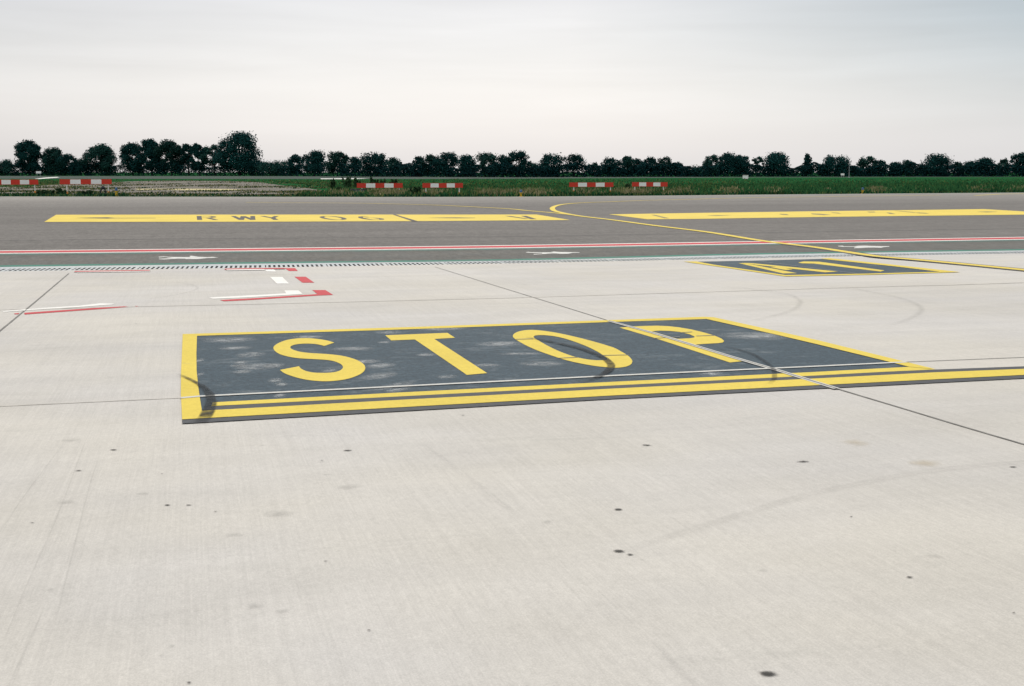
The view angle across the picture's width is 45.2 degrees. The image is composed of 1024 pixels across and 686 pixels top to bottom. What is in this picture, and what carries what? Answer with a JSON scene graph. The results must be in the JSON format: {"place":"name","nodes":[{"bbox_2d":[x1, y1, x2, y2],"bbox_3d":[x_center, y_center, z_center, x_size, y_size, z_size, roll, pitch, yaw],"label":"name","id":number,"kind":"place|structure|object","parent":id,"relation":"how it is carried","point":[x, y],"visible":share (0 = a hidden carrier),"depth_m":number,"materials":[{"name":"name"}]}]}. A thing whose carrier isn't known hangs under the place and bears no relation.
{"place":"outdoors","nodes":[
{"label":"outdoors","id":0,"kind":"place"},
{"bbox_2d":[0,181,315,195],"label":"old pavement","id":1,"kind":"structure","parent":0,"point":[197,183],"depth_m":171.14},
{"bbox_2d":[0,179,37,192],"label":"barrier","id":2,"kind":"object","parent":1,"relation":"on","point":[34,182],"visible":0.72,"depth_m":119.74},
{"bbox_2d":[60,179,111,193],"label":"barrier","id":3,"kind":"object","parent":1,"relation":"on","point":[86,181],"visible":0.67,"depth_m":117.34,"materials":[{"name":"plastic"}]},
{"bbox_2d":[138,189,239,189],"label":"faded line","id":4,"kind":"object","parent":1,"relation":"on","point":[198,189],"visible":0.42,"depth_m":151.07,"materials":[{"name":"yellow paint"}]},
{"bbox_2d":[232,268,284,268],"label":"red marking","id":5,"kind":"object","parent":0,"point":[258,268],"visible":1,"depth_m":26.52,"materials":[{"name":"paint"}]},
{"bbox_2d":[0,176,742,178],"bbox_3d":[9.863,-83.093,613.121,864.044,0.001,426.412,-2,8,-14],"label":"runway","id":6,"kind":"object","parent":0,"point":[169,177],"visible":0.93,"depth_m":493.89,"materials":[{"name":"asphalt"}]},
{"bbox_2d":[321,178,367,178],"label":"runway stripe","id":7,"kind":"object","parent":6,"relation":"on","point":[344,178],"visible":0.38,"depth_m":410.41,"materials":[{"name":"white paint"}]},
{"bbox_2d":[0,253,1023,685],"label":"apron","id":8,"kind":"object","parent":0,"point":[832,537],"visible":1,"depth_m":6.39,"materials":[{"name":"concrete"}]},
{"bbox_2d":[3,303,111,311],"bbox_3d":[-6.474,-0.507,17.608,0.320,0.018,1.684,7,10,39],"label":"white marking","id":9,"kind":"object","parent":8,"relation":"on","point":[64,307],"visible":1,"depth_m":17.62,"materials":[{"name":"paint"}]},
{"bbox_2d":[24,306,125,313],"bbox_3d":[-6.129,-0.464,17.225,1.520,0.015,0.244,-8,11,-44],"label":"red marking","id":10,"kind":"object","parent":8,"relation":"on","point":[71,310],"visible":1,"depth_m":17.15,"materials":[{"name":"paint"}]},
{"bbox_2d":[74,270,149,271],"bbox_3d":[-8.437,-1.525,25.946,1.547,0.006,0.289,-2,8,-11],"label":"red marking","id":11,"kind":"object","parent":8,"relation":"on","point":[114,270],"visible":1,"depth_m":26.01,"materials":[{"name":"paint"}]},
{"bbox_2d":[96,271,142,271],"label":"white marking","id":12,"kind":"object","parent":8,"relation":"on","point":[119,271],"visible":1,"depth_m":25.74,"materials":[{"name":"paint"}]},
{"bbox_2d":[227,269,264,269],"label":"white marking","id":13,"kind":"object","parent":8,"relation":"on","point":[245,269],"visible":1,"depth_m":26.24,"materials":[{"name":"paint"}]},
{"bbox_2d":[209,290,301,298],"bbox_3d":[-3.957,-0.769,19.683,0.790,0.024,1.910,5,10,34],"label":"white marking","id":14,"kind":"object","parent":8,"relation":"on","point":[290,292],"visible":1,"depth_m":19.56,"materials":[{"name":"paint"}]},
{"bbox_2d":[222,290,332,300],"bbox_3d":[-3.509,-0.741,19.445,0.944,0.031,2.422,5,9,30],"label":"red marking","id":15,"kind":"object","parent":8,"relation":"on","point":[321,292],"visible":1,"depth_m":19.34,"materials":[{"name":"paint"}]},
{"bbox_2d":[271,277,288,283],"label":"white marking","id":16,"kind":"object","parent":8,"relation":"on","point":[279,280],"visible":1,"depth_m":22.94,"materials":[{"name":"paint"}]},
{"bbox_2d":[296,277,313,282],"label":"red marking","id":17,"kind":"object","parent":8,"relation":"on","point":[304,279],"visible":1,"depth_m":22.92,"materials":[{"name":"paint"}]},
{"bbox_2d":[0,250,1023,270],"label":"drainage channel","id":18,"kind":"object","parent":8,"relation":"on","point":[110,267],"visible":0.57,"depth_m":28.70,"materials":[{"name":"concrete"}]},
{"bbox_2d":[180,317,933,418],"bbox_3d":[0.214,0.097,12.351,6.852,0.109,5.791,-2,8,-14],"label":"stop marking","id":19,"kind":"object","parent":8,"relation":"on","point":[239,368],"visible":1,"depth_m":11.89,"materials":[{"name":"black paint"}]},
{"bbox_2d":[182,366,1023,422],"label":"taxiway line","id":20,"kind":"object","parent":8,"relation":"on","point":[322,407],"visible":1,"depth_m":9.82,"materials":[{"name":"yellow paint"}]},
{"bbox_2d":[684,258,955,275],"bbox_3d":[6.461,-1.661,26.576,3.994,0.100,5.638,-2,8,-14],"label":"location marking","id":21,"kind":"object","parent":8,"relation":"on","point":[814,267],"visible":1,"depth_m":26.14,"materials":[{"name":"black paint"}]},
{"bbox_2d":[0,193,1023,250],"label":"taxiway","id":22,"kind":"structure","parent":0,"point":[24,225],"depth_m":51.67,"materials":[{"name":"asphalt"}]},
{"bbox_2d":[45,214,566,221],"bbox_3d":[-9.995,-5.787,56.768,24.992,0.006,8.933,0,8,-1],"label":"runway direction marking","id":23,"kind":"object","parent":22,"relation":"on","point":[186,218],"visible":1,"depth_m":55.92,"materials":[{"name":"yellow paint"}]},
{"bbox_2d":[268,202,567,214],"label":"lead line","id":24,"kind":"object","parent":22,"relation":"on","point":[447,205],"visible":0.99,"depth_m":73.20,"materials":[{"name":"yellow paint"}]},
{"bbox_2d":[610,209,1023,218],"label":"runway direction marking","id":25,"kind":"object","parent":22,"relation":"on","point":[824,214],"visible":1,"depth_m":61.21,"materials":[{"name":"yellow paint"}]},
{"bbox_2d":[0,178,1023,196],"bbox_3d":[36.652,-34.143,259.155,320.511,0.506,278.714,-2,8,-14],"label":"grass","id":26,"kind":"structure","parent":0,"point":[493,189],"depth_m":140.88,"materials":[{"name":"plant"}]},
{"bbox_2d":[0,239,1023,266],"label":"service lane","id":27,"kind":"structure","parent":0,"point":[297,256],"depth_m":31.52,"materials":[{"name":"asphalt"}]},
{"bbox_2d":[162,256,216,258],"bbox_3d":[-7.995,-2.114,30.365,1.442,0.001,1.251,-2,8,-14],"label":"pedestrian symbol","id":28,"kind":"object","parent":27,"relation":"on","point":[193,257],"visible":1,"depth_m":30.35,"materials":[{"name":"white paint"}]},
{"bbox_2d":[0,237,1023,253],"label":"edge stripe","id":29,"kind":"object","parent":27,"relation":"on","point":[461,247],"visible":1,"depth_m":34.80,"materials":[{"name":"red paint"}]},
{"bbox_2d":[0,249,1023,266],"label":"green line","id":30,"kind":"object","parent":27,"relation":"on","point":[489,259],"visible":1,"depth_m":29.32,"materials":[{"name":"paint"}]},
{"bbox_2d":[0,240,1023,254],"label":"green line","id":31,"kind":"object","parent":27,"relation":"on","point":[492,248],"visible":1,"depth_m":33.49,"materials":[{"name":"paint"}]},
{"bbox_2d":[526,252,579,254],"bbox_3d":[1.107,-2.361,32.143,1.404,0.001,1.096,-2,8,-14],"label":"pedestrian symbol","id":32,"kind":"object","parent":27,"relation":"on","point":[553,252],"visible":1,"depth_m":32.24,"materials":[{"name":"white paint"}]},
{"bbox_2d":[550,195,1023,270],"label":"lead line","id":33,"kind":"object","parent":27,"relation":"on","point":[552,208],"visible":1,"depth_m":33.04,"materials":[{"name":"yellow paint"}]},
{"bbox_2d":[841,246,888,247],"bbox_3d":[10.050,-2.729,34.792,1.455,0.001,1.123,-2,8,-14],"label":"pedestrian symbol","id":34,"kind":"object","parent":27,"relation":"on","point":[865,246],"visible":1,"depth_m":34.85,"materials":[{"name":"white paint"}]},
{"bbox_2d":[0,172,1023,196],"bbox_3d":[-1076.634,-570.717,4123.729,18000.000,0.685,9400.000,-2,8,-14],"label":"field","id":35,"kind":"structure","parent":0,"point":[854,178],"depth_m":359.31,"materials":[{"name":"plant"}]},
{"bbox_2d":[0,159,20,175],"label":"tree","id":36,"kind":"object","parent":35,"relation":"on","point":[6,167],"visible":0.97,"depth_m":728.00,"materials":[{"name":"green plant"}]},
{"bbox_2d":[14,139,41,175],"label":"tree","id":37,"kind":"object","parent":35,"relation":"on","point":[24,150],"visible":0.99,"depth_m":728.56,"materials":[{"name":"green plant"}]},
{"bbox_2d":[36,189,54,194],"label":"weed","id":38,"kind":"object","parent":35,"relation":"on","point":[45,192],"visible":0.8,"depth_m":112.05,"materials":[{"name":"green plant"}]},
{"bbox_2d":[39,147,68,175],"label":"tree","id":39,"kind":"object","parent":35,"relation":"on","point":[48,156],"visible":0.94,"depth_m":729.29,"materials":[{"name":"green plant"}]},
{"bbox_2d":[55,188,66,193],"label":"weed","id":40,"kind":"object","parent":35,"relation":"on","point":[59,190],"visible":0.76,"depth_m":113.10,"materials":[{"name":"green plant"}]},
{"bbox_2d":[55,153,80,175],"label":"tree","id":41,"kind":"object","parent":35,"relation":"on","point":[69,157],"visible":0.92,"depth_m":731.09,"materials":[{"name":"green plant"}]},
{"bbox_2d":[67,158,93,175],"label":"tree","id":42,"kind":"object","parent":35,"relation":"on","point":[79,169],"visible":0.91,"depth_m":731.98,"materials":[{"name":"green plant"}]},
{"bbox_2d":[81,190,92,194],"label":"weed","id":43,"kind":"object","parent":35,"relation":"on","point":[87,191],"visible":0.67,"depth_m":112.20,"materials":[{"name":"green plant"}]},
{"bbox_2d":[78,143,118,175],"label":"tree","id":44,"kind":"object","parent":35,"relation":"on","point":[102,152],"visible":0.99,"depth_m":731.24,"materials":[{"name":"green plant"}]},
{"bbox_2d":[119,141,148,175],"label":"tree","id":45,"kind":"object","parent":35,"relation":"on","point":[127,154],"visible":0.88,"depth_m":727.52,"materials":[{"name":"green plant"}]},
{"bbox_2d":[132,138,169,175],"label":"tree","id":46,"kind":"object","parent":35,"relation":"on","point":[148,145],"visible":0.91,"depth_m":722.79,"materials":[{"name":"green plant"}]},
{"bbox_2d":[153,139,186,175],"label":"tree","id":47,"kind":"object","parent":35,"relation":"on","point":[170,149],"visible":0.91,"depth_m":718.37,"materials":[{"name":"green plant"}]},
{"bbox_2d":[179,143,195,175],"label":"tree","id":48,"kind":"object","parent":35,"relation":"on","point":[186,156],"visible":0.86,"depth_m":715.29,"materials":[{"name":"green plant"}]},
{"bbox_2d":[189,142,206,174],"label":"tree","id":49,"kind":"object","parent":35,"relation":"on","point":[196,149],"visible":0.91,"depth_m":712.09,"materials":[{"name":"green plant"}]},
{"bbox_2d":[198,144,220,175],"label":"tree","id":50,"kind":"object","parent":35,"relation":"on","point":[208,150],"visible":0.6,"depth_m":708.03,"materials":[{"name":"green plant"}]},
{"bbox_2d":[211,130,262,175],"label":"tree","id":51,"kind":"object","parent":35,"relation":"on","point":[245,154],"visible":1,"depth_m":698.20,"materials":[{"name":"green plant"}]},
{"bbox_2d":[247,159,263,175],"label":"tree","id":52,"kind":"object","parent":35,"relation":"on","point":[254,168],"visible":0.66,"depth_m":696.44,"materials":[{"name":"green plant"}]},
{"bbox_2d":[257,160,288,175],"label":"tree","id":53,"kind":"object","parent":35,"relation":"on","point":[266,169],"visible":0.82,"depth_m":677.69,"materials":[{"name":"green plant"}]},
{"bbox_2d":[286,154,301,175],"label":"tree","id":54,"kind":"object","parent":35,"relation":"on","point":[293,160],"visible":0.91,"depth_m":658.30,"materials":[{"name":"green plant"}]},
{"bbox_2d":[299,149,326,175],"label":"tree","id":55,"kind":"object","parent":35,"relation":"on","point":[315,158],"visible":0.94,"depth_m":638.71,"materials":[{"name":"green plant"}]},
{"bbox_2d":[330,178,335,186],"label":"weed","id":56,"kind":"object","parent":35,"relation":"on","point":[333,183],"visible":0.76,"depth_m":152.29,"materials":[{"name":"green plant"}]},
{"bbox_2d":[324,151,349,175],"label":"tree","id":57,"kind":"object","parent":35,"relation":"on","point":[335,158],"visible":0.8,"depth_m":616.28,"materials":[{"name":"green plant"}]},
{"bbox_2d":[341,176,351,188],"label":"weed","id":58,"kind":"object","parent":35,"relation":"on","point":[347,180],"visible":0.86,"depth_m":159.98,"materials":[{"name":"green plant"}]},
{"bbox_2d":[346,156,362,176],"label":"tree","id":59,"kind":"object","parent":35,"relation":"on","point":[353,160],"visible":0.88,"depth_m":598.89,"materials":[{"name":"green plant"}]},
{"bbox_2d":[353,177,360,187],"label":"weed","id":60,"kind":"object","parent":35,"relation":"on","point":[355,181],"visible":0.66,"depth_m":168.36,"materials":[{"name":"green plant"}]},
{"bbox_2d":[357,151,388,175],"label":"tree","id":61,"kind":"object","parent":35,"relation":"on","point":[375,160],"visible":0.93,"depth_m":582.54,"materials":[{"name":"green plant"}]},
{"bbox_2d":[357,183,402,188],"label":"barrier","id":62,"kind":"object","parent":35,"relation":"on","point":[380,185],"visible":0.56,"depth_m":126.72,"materials":[{"name":"plastic"}]},
{"bbox_2d":[385,157,401,175],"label":"tree","id":63,"kind":"object","parent":35,"relation":"on","point":[392,162],"visible":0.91,"depth_m":573.72,"materials":[{"name":"green plant"}]},
{"bbox_2d":[397,165,413,176],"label":"tree","id":64,"kind":"object","parent":35,"relation":"on","point":[400,170],"visible":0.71,"depth_m":567.02,"materials":[{"name":"green plant"}]},
{"bbox_2d":[409,186,420,194],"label":"weed","id":65,"kind":"object","parent":35,"relation":"on","point":[416,189],"visible":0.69,"depth_m":111.28,"materials":[{"name":"green plant"}]},
{"bbox_2d":[408,155,424,176],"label":"tree","id":66,"kind":"object","parent":35,"relation":"on","point":[418,159],"visible":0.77,"depth_m":561.02,"materials":[{"name":"green plant"}]},
{"bbox_2d":[419,153,436,176],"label":"tree","id":67,"kind":"object","parent":35,"relation":"on","point":[428,159],"visible":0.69,"depth_m":555.02,"materials":[{"name":"green plant"}]},
{"bbox_2d":[422,183,462,193],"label":"barrier","id":68,"kind":"object","parent":35,"relation":"on","point":[442,185],"visible":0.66,"depth_m":113.22,"materials":[{"name":"plastic"}]},
{"bbox_2d":[430,151,458,176],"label":"tree","id":69,"kind":"object","parent":35,"relation":"on","point":[444,159],"visible":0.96,"depth_m":546.08,"materials":[{"name":"green plant"}]},
{"bbox_2d":[455,154,477,176],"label":"tree","id":70,"kind":"object","parent":35,"relation":"on","point":[465,160],"visible":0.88,"depth_m":534.24,"materials":[{"name":"green plant"}]},
{"bbox_2d":[474,151,496,176],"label":"tree","id":71,"kind":"object","parent":35,"relation":"on","point":[489,159],"visible":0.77,"depth_m":523.09,"materials":[{"name":"green plant"}]},
{"bbox_2d":[492,154,513,176],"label":"tree","id":72,"kind":"object","parent":35,"relation":"on","point":[503,157],"visible":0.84,"depth_m":516.88,"materials":[{"name":"green plant"}]},
{"bbox_2d":[0,161,1023,176],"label":"undergrowth","id":73,"kind":"object","parent":35,"relation":"on","point":[763,172],"visible":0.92,"depth_m":580.44,"materials":[{"name":"green plant"}]},
{"bbox_2d":[498,150,531,176],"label":"tree","id":74,"kind":"object","parent":35,"relation":"on","point":[512,156],"visible":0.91,"depth_m":515.59,"materials":[{"name":"green plant"}]},
{"bbox_2d":[527,163,538,176],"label":"tree","id":75,"kind":"object","parent":35,"relation":"on","point":[532,164],"visible":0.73,"depth_m":521.35,"materials":[{"name":"green plant"}]},
{"bbox_2d":[537,152,563,176],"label":"tree","id":76,"kind":"object","parent":35,"relation":"on","point":[548,160],"visible":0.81,"depth_m":524.89,"materials":[{"name":"green plant"}]},
{"bbox_2d":[558,153,588,171],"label":"tree","id":77,"kind":"object","parent":35,"relation":"on","point":[576,158],"visible":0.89,"depth_m":531.95,"materials":[{"name":"green plant"}]},
{"bbox_2d":[569,182,613,191],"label":"barrier","id":78,"kind":"object","parent":35,"relation":"on","point":[591,184],"visible":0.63,"depth_m":124.23,"materials":[{"name":"plastic"}]},
{"bbox_2d":[588,162,602,176],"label":"tree","id":79,"kind":"object","parent":35,"relation":"on","point":[595,164],"visible":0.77,"depth_m":539.31,"materials":[{"name":"green plant"}]},
{"bbox_2d":[600,156,616,176],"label":"tree","id":80,"kind":"object","parent":35,"relation":"on","point":[610,161],"visible":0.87,"depth_m":542.37,"materials":[{"name":"green plant"}]},
{"bbox_2d":[613,159,628,176],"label":"tree","id":81,"kind":"object","parent":35,"relation":"on","point":[620,164],"visible":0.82,"depth_m":545.95,"materials":[{"name":"green plant"}]},
{"bbox_2d":[622,155,635,176],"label":"tree","id":82,"kind":"object","parent":35,"relation":"on","point":[629,162],"visible":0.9,"depth_m":547.49,"materials":[{"name":"green plant"}]},
{"bbox_2d":[632,158,646,176],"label":"tree","id":83,"kind":"object","parent":35,"relation":"on","point":[638,161],"visible":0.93,"depth_m":550.28,"materials":[{"name":"green plant"}]},
{"bbox_2d":[632,182,667,189],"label":"barrier","id":84,"kind":"object","parent":35,"relation":"on","point":[649,184],"visible":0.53,"depth_m":125.45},
{"bbox_2d":[642,156,658,175],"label":"tree","id":85,"kind":"object","parent":35,"relation":"on","point":[651,161],"visible":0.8,"depth_m":553.74,"materials":[{"name":"green plant"}]},
{"bbox_2d":[656,156,673,176],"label":"tree","id":86,"kind":"object","parent":35,"relation":"on","point":[665,160],"visible":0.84,"depth_m":557.08,"materials":[{"name":"green plant"}]},
{"bbox_2d":[671,161,683,176],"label":"tree","id":87,"kind":"object","parent":35,"relation":"on","point":[680,172],"visible":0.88,"depth_m":560.57,"materials":[{"name":"green plant"}]},
{"bbox_2d":[684,165,711,176],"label":"tree","id":88,"kind":"object","parent":35,"relation":"on","point":[700,171],"visible":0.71,"depth_m":563.49,"materials":[{"name":"green plant"}]},
{"bbox_2d":[702,154,719,175],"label":"tree","id":89,"kind":"object","parent":35,"relation":"on","point":[707,162],"visible":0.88,"depth_m":567.88,"materials":[{"name":"green plant"}]},
{"bbox_2d":[718,151,744,176],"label":"tree","id":90,"kind":"object","parent":35,"relation":"on","point":[726,159],"visible":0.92,"depth_m":570.29,"materials":[{"name":"green plant"}]},
{"bbox_2d":[736,155,752,176],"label":"tree","id":91,"kind":"object","parent":35,"relation":"on","point":[744,158],"visible":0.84,"depth_m":574.48,"materials":[{"name":"green plant"}]},
{"bbox_2d":[751,156,764,176],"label":"tree","id":92,"kind":"object","parent":35,"relation":"on","point":[760,160],"visible":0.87,"depth_m":579.18,"materials":[{"name":"green plant"}]},
{"bbox_2d":[763,151,790,176],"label":"tree","id":93,"kind":"object","parent":35,"relation":"on","point":[776,159],"visible":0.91,"depth_m":578.50,"materials":[{"name":"green plant"}]},
{"bbox_2d":[798,153,814,175],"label":"tree","id":94,"kind":"object","parent":35,"relation":"on","point":[808,159],"visible":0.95,"depth_m":582.53,"materials":[{"name":"green plant"}]},
{"bbox_2d":[815,168,829,176],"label":"tree","id":95,"kind":"object","parent":35,"relation":"on","point":[822,172],"visible":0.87,"depth_m":583.58,"materials":[{"name":"green plant"}]},
{"bbox_2d":[817,154,851,176],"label":"tree","id":96,"kind":"object","parent":35,"relation":"on","point":[831,161],"visible":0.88,"depth_m":580.60,"materials":[{"name":"green plant"}]},
{"bbox_2d":[856,156,876,176],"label":"tree","id":97,"kind":"object","parent":35,"relation":"on","point":[862,163],"visible":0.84,"depth_m":583.30,"materials":[{"name":"green plant"}]},
{"bbox_2d":[872,159,887,176],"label":"tree","id":98,"kind":"object","parent":35,"relation":"on","point":[879,162],"visible":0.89,"depth_m":584.46,"materials":[{"name":"green plant"}]},
{"bbox_2d":[887,161,900,176],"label":"tree","id":99,"kind":"object","parent":35,"relation":"on","point":[894,163],"visible":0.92,"depth_m":584.69,"materials":[{"name":"green plant"}]},
{"bbox_2d":[898,160,914,176],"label":"tree","id":100,"kind":"object","parent":35,"relation":"on","point":[912,169],"visible":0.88,"depth_m":583.76,"materials":[{"name":"green plant"}]},
{"bbox_2d":[918,153,956,176],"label":"tree","id":101,"kind":"object","parent":35,"relation":"on","point":[935,161],"visible":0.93,"depth_m":582.47,"materials":[{"name":"green plant"}]},
{"bbox_2d":[952,161,965,175],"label":"tree","id":102,"kind":"object","parent":35,"relation":"on","point":[959,164],"visible":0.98,"depth_m":584.91,"materials":[{"name":"green plant"}]},
{"bbox_2d":[963,160,979,176],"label":"tree","id":103,"kind":"object","parent":35,"relation":"on","point":[970,163],"visible":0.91,"depth_m":584.23,"materials":[{"name":"green plant"}]},
{"bbox_2d":[974,157,995,176],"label":"tree","id":104,"kind":"object","parent":35,"relation":"on","point":[987,160],"visible":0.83,"depth_m":583.24,"materials":[{"name":"green plant"}]},
{"bbox_2d":[994,157,1010,175],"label":"tree","id":105,"kind":"object","parent":35,"relation":"on","point":[1002,163],"visible":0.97,"depth_m":583.44,"materials":[{"name":"green plant"}]},
{"bbox_2d":[1009,152,1023,176],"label":"tree","id":106,"kind":"object","parent":35,"relation":"on","point":[1019,158],"visible":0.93,"depth_m":583.09,"materials":[{"name":"green plant"}]},
{"bbox_2d":[0,0,1023,172],"label":"sky","id":107,"kind":"structure","parent":0,"point":[686,82],"materials":[{"name":"grey"}]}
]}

